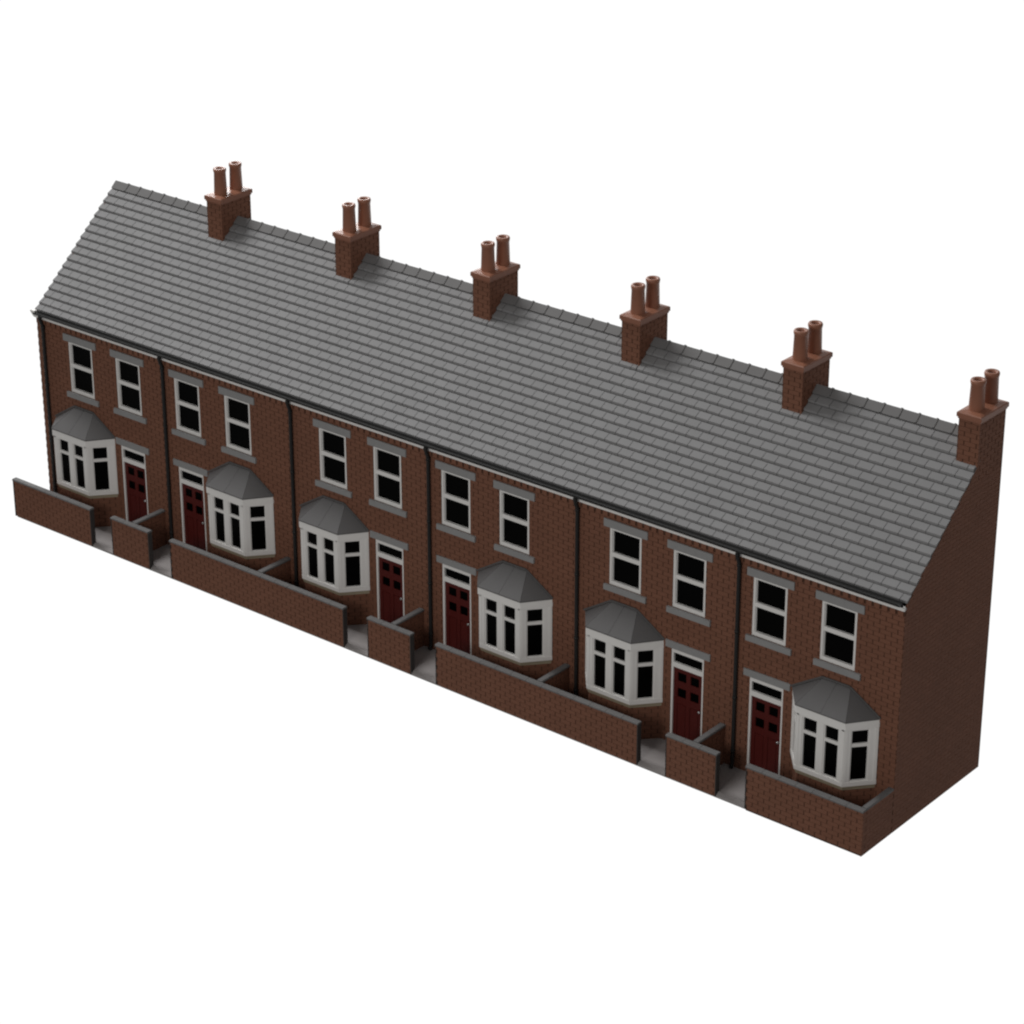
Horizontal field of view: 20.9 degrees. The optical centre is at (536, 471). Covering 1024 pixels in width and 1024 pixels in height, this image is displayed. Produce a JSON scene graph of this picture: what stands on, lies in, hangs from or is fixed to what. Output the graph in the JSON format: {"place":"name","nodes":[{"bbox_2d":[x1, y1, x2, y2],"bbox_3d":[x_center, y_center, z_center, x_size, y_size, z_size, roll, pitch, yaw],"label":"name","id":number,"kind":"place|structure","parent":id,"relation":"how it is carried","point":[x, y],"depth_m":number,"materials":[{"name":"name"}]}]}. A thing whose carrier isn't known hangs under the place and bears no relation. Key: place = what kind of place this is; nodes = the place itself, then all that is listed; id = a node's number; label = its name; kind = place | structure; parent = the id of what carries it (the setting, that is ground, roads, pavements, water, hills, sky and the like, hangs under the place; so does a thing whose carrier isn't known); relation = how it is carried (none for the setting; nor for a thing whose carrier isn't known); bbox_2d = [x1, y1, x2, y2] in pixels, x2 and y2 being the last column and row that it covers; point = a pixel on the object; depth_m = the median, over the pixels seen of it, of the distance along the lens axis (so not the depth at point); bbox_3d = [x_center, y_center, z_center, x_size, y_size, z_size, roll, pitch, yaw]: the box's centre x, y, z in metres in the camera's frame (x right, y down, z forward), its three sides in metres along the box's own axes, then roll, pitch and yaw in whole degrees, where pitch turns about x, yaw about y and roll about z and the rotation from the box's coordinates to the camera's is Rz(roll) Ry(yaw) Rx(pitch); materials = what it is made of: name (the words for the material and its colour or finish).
{"place":"outdoors","nodes":[
{"label":"outdoors","id":0,"kind":"place"},
{"bbox_2d":[30,161,252,526],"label":"terraced house","id":1,"kind":"structure","parent":0,"point":[109,307],"depth_m":74.73,"materials":[{"name":"grey tile"}]},
{"bbox_2d":[63,333,99,406],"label":"window","id":2,"kind":"structure","parent":1,"relation":"in","point":[80,353],"depth_m":74.90,"materials":[{"name":"white paint"}]},
{"bbox_2d":[52,405,118,526],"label":"bay window","id":3,"kind":"structure","parent":1,"relation":"in","point":[85,451],"depth_m":75.37,"materials":[{"name":"white paint"}]},
{"bbox_2d":[109,349,146,423],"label":"window","id":4,"kind":"structure","parent":1,"relation":"in","point":[127,366],"depth_m":73.86,"materials":[{"name":"white paint"}]},
{"bbox_2d":[116,437,149,521],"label":"door","id":5,"kind":"structure","parent":1,"relation":"in","point":[133,455],"depth_m":74.97,"materials":[{"name":"red paint"}]},
{"bbox_2d":[148,196,381,570],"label":"terraced house","id":6,"kind":"structure","parent":0,"point":[233,348],"depth_m":71.93,"materials":[{"name":"grey tile"}]},
{"bbox_2d":[168,369,205,445],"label":"window","id":7,"kind":"structure","parent":6,"relation":"in","point":[186,387],"depth_m":72.59,"materials":[{"name":"white paint"}]},
{"bbox_2d":[173,458,207,550],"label":"door","id":8,"kind":"structure","parent":6,"relation":"in","point":[190,476],"depth_m":73.75,"materials":[{"name":"red paint"}]},
{"bbox_2d":[218,386,256,463],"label":"window","id":9,"kind":"structure","parent":6,"relation":"in","point":[237,409],"depth_m":71.56,"materials":[{"name":"white paint"}]},
{"bbox_2d":[206,461,274,570],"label":"bay window","id":10,"kind":"structure","parent":6,"relation":"in","point":[240,507],"depth_m":71.98,"materials":[{"name":"white paint"}]},
{"bbox_2d":[18,516,745,808],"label":"paved ground","id":11,"kind":"structure","parent":0,"point":[731,785],"depth_m":68.43,"materials":[{"name":"grey concrete"}]},
{"bbox_2d":[12,477,95,546],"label":"garden wall","id":12,"kind":"structure","parent":11,"relation":"on","point":[59,513],"depth_m":75.57,"materials":[{"name":"red brick"}]},
{"bbox_2d":[110,509,166,569],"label":"garden wall","id":13,"kind":"structure","parent":11,"relation":"on","point":[139,541],"depth_m":73.99,"materials":[{"name":"red brick"}]},
{"bbox_2d":[169,539,347,647],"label":"garden wall","id":14,"kind":"structure","parent":11,"relation":"on","point":[270,591],"depth_m":71.26,"materials":[{"name":"red brick"}]},
{"bbox_2d":[367,607,423,673],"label":"garden wall","id":15,"kind":"structure","parent":11,"relation":"on","point":[397,643],"depth_m":68.71,"materials":[{"name":"red brick"}]},
{"bbox_2d":[435,642,641,764],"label":"garden wall","id":16,"kind":"structure","parent":11,"relation":"on","point":[549,701],"depth_m":65.99,"materials":[{"name":"red brick"}]},
{"bbox_2d":[665,723,725,796],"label":"garden wall","id":17,"kind":"structure","parent":11,"relation":"on","point":[696,763],"depth_m":63.42,"materials":[{"name":"red brick"}]},
{"bbox_2d":[744,763,893,856],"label":"garden wall","id":18,"kind":"structure","parent":11,"relation":"on","point":[825,817],"depth_m":61.45,"materials":[{"name":"red brick"}]},
{"bbox_2d":[724,368,1008,832],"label":"terraced house","id":19,"kind":"structure","parent":11,"relation":"on","point":[861,548],"depth_m":61.49,"materials":[{"name":"red brick"}]},
{"bbox_2d":[743,667,790,774],"bbox_3d":[5.223,5.813,63.267,1.263,2.692,0.148,19,30,35],"label":"door","id":20,"kind":"structure","parent":19,"relation":"in","point":[766,692],"depth_m":63.22,"materials":[{"name":"red paint"}]},
{"bbox_2d":[745,566,794,655],"bbox_3d":[5.223,3.097,62.020,1.260,1.830,0.155,19,30,35],"label":"window","id":21,"kind":"structure","parent":19,"relation":"in","point":[770,592],"depth_m":62.08,"materials":[{"name":"white paint"}]},
{"bbox_2d":[790,676,880,806],"bbox_3d":[6.452,6.160,61.885,2.390,3.187,0.699,19,30,35],"label":"bay window","id":22,"kind":"structure","parent":19,"relation":"in","point":[835,732],"depth_m":61.50,"materials":[{"name":"white paint"}]},
{"bbox_2d":[813,590,864,680],"bbox_3d":[6.647,3.574,60.975,1.260,1.830,0.155,19,30,35],"label":"window","id":23,"kind":"structure","parent":19,"relation":"in","point":[839,615],"depth_m":61.03,"materials":[{"name":"white paint"}]},
{"bbox_2d":[276,234,519,624],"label":"terraced house","id":24,"kind":"structure","parent":0,"point":[374,378],"depth_m":69.46,"materials":[{"name":"grey tile"}]},
{"bbox_2d":[313,418,352,497],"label":"window","id":25,"kind":"structure","parent":24,"relation":"in","point":[332,438],"depth_m":69.64,"materials":[{"name":"white paint"}]},
{"bbox_2d":[298,495,369,624],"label":"bay window","id":26,"kind":"structure","parent":24,"relation":"in","point":[334,541],"depth_m":70.12,"materials":[{"name":"white paint"}]},
{"bbox_2d":[367,437,407,517],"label":"window","id":27,"kind":"structure","parent":24,"relation":"in","point":[386,456],"depth_m":68.60,"materials":[{"name":"white paint"}]},
{"bbox_2d":[370,530,408,622],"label":"door","id":28,"kind":"structure","parent":24,"relation":"in","point":[389,551],"depth_m":69.73,"materials":[{"name":"red paint"}]},
{"bbox_2d":[0,0,1023,1023],"label":"sky","id":29,"kind":"structure","parent":0,"point":[214,810],"materials":[{"name":"white"}]},
{"bbox_2d":[414,275,669,679],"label":"terraced house","id":30,"kind":"structure","parent":0,"point":[507,441],"depth_m":66.69,"materials":[{"name":"grey tile"}]},
{"bbox_2d":[435,460,475,542],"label":"window","id":31,"kind":"structure","parent":30,"relation":"in","point":[455,481],"depth_m":67.33,"materials":[{"name":"white paint"}]},
{"bbox_2d":[436,555,476,654],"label":"door","id":32,"kind":"structure","parent":30,"relation":"in","point":[456,575],"depth_m":68.50,"materials":[{"name":"red paint"}]},
{"bbox_2d":[493,480,534,563],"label":"window","id":33,"kind":"structure","parent":30,"relation":"in","point":[514,501],"depth_m":66.29,"materials":[{"name":"white paint"}]},
{"bbox_2d":[476,560,552,679],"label":"bay window","id":34,"kind":"structure","parent":30,"relation":"in","point":[515,610],"depth_m":66.73,"materials":[{"name":"white paint"}]},
{"bbox_2d":[563,320,832,740],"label":"terraced house","id":35,"kind":"structure","parent":0,"point":[663,492],"depth_m":64.21,"materials":[{"name":"red brick"}]},
{"bbox_2d":[583,600,664,738],"bbox_3d":[1.864,4.623,65.252,2.390,3.187,0.699,19,30,35],"label":"bay window","id":36,"kind":"structure","parent":35,"relation":"in","point":[624,651],"depth_m":64.87,"materials":[{"name":"white paint"}]},
{"bbox_2d":[603,517,647,603],"bbox_3d":[2.075,2.042,64.330,1.260,1.830,0.155,19,30,35],"label":"window","id":37,"kind":"structure","parent":35,"relation":"in","point":[625,540],"depth_m":64.39,"materials":[{"name":"white paint"}]},
{"bbox_2d":[665,638,710,740],"bbox_3d":[3.511,5.240,64.523,1.263,2.692,0.148,19,30,35],"label":"door","id":38,"kind":"structure","parent":35,"relation":"in","point":[687,666],"depth_m":64.48,"materials":[{"name":"red paint"}]},
{"bbox_2d":[666,539,712,626],"bbox_3d":[3.499,2.519,63.285,1.260,1.830,0.155,19,30,35],"label":"window","id":39,"kind":"structure","parent":35,"relation":"in","point":[689,570],"depth_m":63.35,"materials":[{"name":"white paint"}]}
]}

